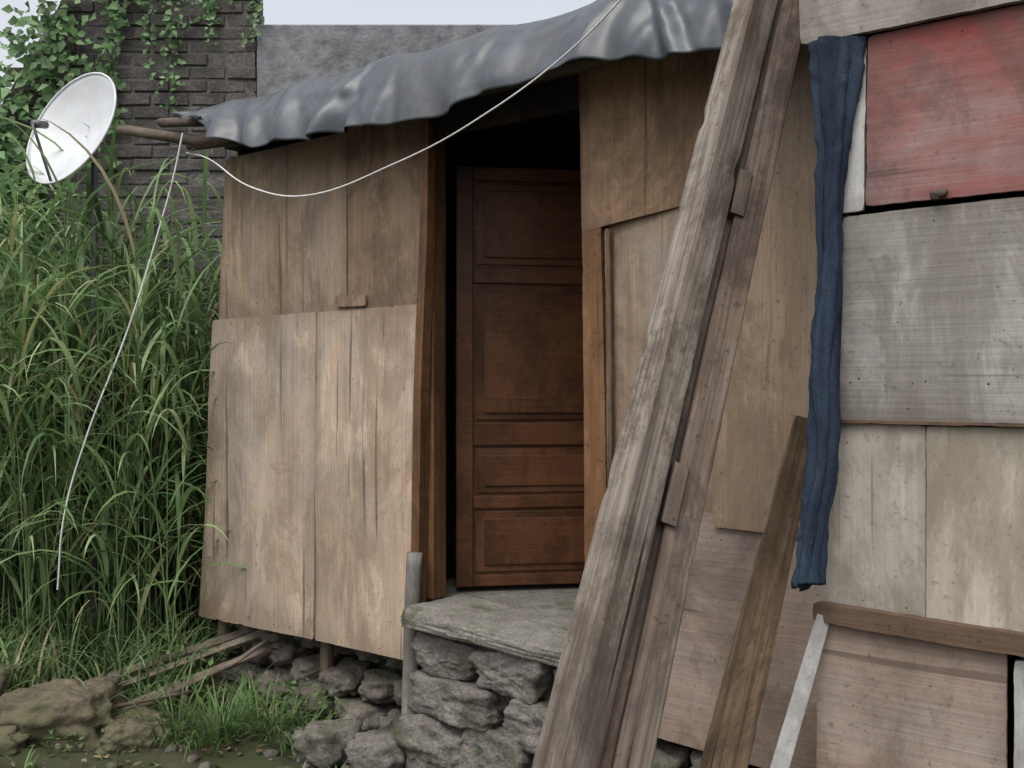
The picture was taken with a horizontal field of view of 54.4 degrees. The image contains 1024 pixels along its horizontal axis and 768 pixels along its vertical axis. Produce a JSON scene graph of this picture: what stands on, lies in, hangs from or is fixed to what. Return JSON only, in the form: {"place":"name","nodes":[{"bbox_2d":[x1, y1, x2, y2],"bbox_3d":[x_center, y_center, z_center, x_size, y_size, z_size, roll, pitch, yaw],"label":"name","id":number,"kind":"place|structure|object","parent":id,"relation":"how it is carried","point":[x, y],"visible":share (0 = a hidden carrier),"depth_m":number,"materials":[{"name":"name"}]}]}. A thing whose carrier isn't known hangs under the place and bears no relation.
{"place":"outdoors","nodes":[
{"label":"outdoors","id":0,"kind":"place"},
{"bbox_2d":[0,115,258,715],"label":"tall grass","id":1,"kind":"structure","parent":0,"point":[33,431],"depth_m":5.04,"materials":[{"name":"green plant"}]},
{"bbox_2d":[0,601,350,767],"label":"ground","id":2,"kind":"structure","parent":0,"point":[250,757],"depth_m":4.12,"materials":[{"name":"soil"}]},
{"bbox_2d":[26,72,116,633],"bbox_3d":[-2.314,-0.057,5.218,0.393,3.214,0.556,0,0,-30],"label":"satellite dish","id":3,"kind":"object","parent":2,"relation":"on","point":[89,100],"visible":0.84,"depth_m":5.33,"materials":[{"name":"metal"}]},
{"bbox_2d":[0,661,176,755],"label":"mossy boulder","id":4,"kind":"object","parent":2,"relation":"on","point":[33,714],"visible":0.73,"depth_m":4.17,"materials":[{"name":"stone"}]},
{"bbox_2d":[0,0,262,607],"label":"brick wall","id":5,"kind":"structure","parent":2,"relation":"on","point":[226,59],"depth_m":6.58,"materials":[{"name":"grey brick"}]},
{"bbox_2d":[0,0,258,605],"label":"bricks","id":6,"kind":"object","parent":5,"relation":"on","point":[216,97],"visible":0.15,"depth_m":6.57,"materials":[{"name":"grey brick"}]},
{"bbox_2d":[0,0,264,498],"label":"ivy","id":7,"kind":"object","parent":6,"relation":"attached to","point":[47,91],"visible":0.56,"depth_m":6.46,"materials":[{"name":"green plant"}]},
{"bbox_2d":[9,662,352,767],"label":"leaf litter","id":8,"kind":"object","parent":2,"relation":"on","point":[203,749],"visible":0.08,"depth_m":4.12,"materials":[{"name":"brown plant"}]},
{"bbox_2d":[19,688,349,767],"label":"pebbles","id":9,"kind":"object","parent":2,"relation":"on","point":[267,753],"visible":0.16,"depth_m":4.11,"materials":[{"name":"stone"}]},
{"bbox_2d":[83,630,340,719],"bbox_3d":[-1.333,1.356,4.587,1.272,0.352,0.766,0,0,-24],"label":"broken timber","id":10,"kind":"object","parent":2,"relation":"on","point":[256,651],"visible":0.63,"depth_m":4.73,"materials":[{"name":"brown wood"}]},
{"bbox_2d":[1,633,498,767],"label":"weeds","id":11,"kind":"object","parent":2,"relation":"on","point":[217,731],"visible":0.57,"depth_m":4.36,"materials":[{"name":"green plant"}]},
{"bbox_2d":[188,680,404,767],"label":"rubble stones","id":12,"kind":"object","parent":2,"relation":"on","point":[360,743],"visible":0.33,"depth_m":4.03,"materials":[{"name":"grey stone"}]},
{"bbox_2d":[257,25,507,96],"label":"plaster wall","id":13,"kind":"structure","parent":2,"relation":"on","point":[289,55],"depth_m":6.58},
{"bbox_2d":[116,0,820,767],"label":"plywood shack","id":14,"kind":"structure","parent":2,"relation":"on","point":[424,368],"depth_m":4.26,"materials":[{"name":"brown wood"}]},
{"bbox_2d":[57,133,183,589],"bbox_3d":[-1.825,-0.115,4.645,0.565,2.132,0.049,0,0,-11],"label":"white cord","id":15,"kind":"object","parent":14,"relation":"attached to","point":[115,362],"visible":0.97,"depth_m":4.64,"materials":[{"name":"white plastic"}]},
{"bbox_2d":[186,0,620,196],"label":"white cable","id":16,"kind":"object","parent":14,"relation":"attached to","point":[575,45],"visible":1,"depth_m":3.73,"materials":[{"name":"white plastic"}]},
{"bbox_2d":[455,166,609,586],"bbox_3d":[0.168,-0.032,4.408,0.840,1.835,0.042,0,0,-9],"label":"door leaf","id":17,"kind":"structure","parent":14,"relation":"in","point":[519,373],"depth_m":4.37,"materials":[{"name":"brown wood"}]},
{"bbox_2d":[223,593,760,767],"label":"stone foundation","id":18,"kind":"object","parent":2,"relation":"on","point":[486,666],"visible":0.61,"depth_m":3.89,"materials":[{"name":"stone"}]},
{"bbox_2d":[532,0,800,767],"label":"leaning timber frame","id":19,"kind":"object","parent":2,"relation":"on","point":[605,707],"visible":0.97,"depth_m":2.19,"materials":[{"name":"brown wood"}]},
{"bbox_2d":[700,415,807,767],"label":"leaning plank","id":20,"kind":"object","parent":2,"relation":"on","point":[730,739],"visible":0.83,"depth_m":2.53,"materials":[{"name":"brown wood"}]},
{"bbox_2d":[770,614,828,767],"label":"white lath","id":21,"kind":"object","parent":2,"relation":"on","point":[786,743],"visible":1,"depth_m":2.33,"materials":[{"name":"white wood"}]},
{"bbox_2d":[799,0,1023,767],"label":"board clad hut","id":22,"kind":"object","parent":2,"relation":"on","point":[919,606],"visible":0.93,"depth_m":2.24,"materials":[{"name":"grey wood"}]},
{"bbox_2d":[791,35,868,591],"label":"hanging jeans","id":23,"kind":"object","parent":22,"relation":"hanging from","point":[836,68],"visible":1,"depth_m":2.31,"materials":[{"name":"fabric"}]},
{"bbox_2d":[0,0,595,103],"label":"sky","id":24,"kind":"structure","parent":0,"point":[275,12],"materials":[{"name":"white"}]}
]}

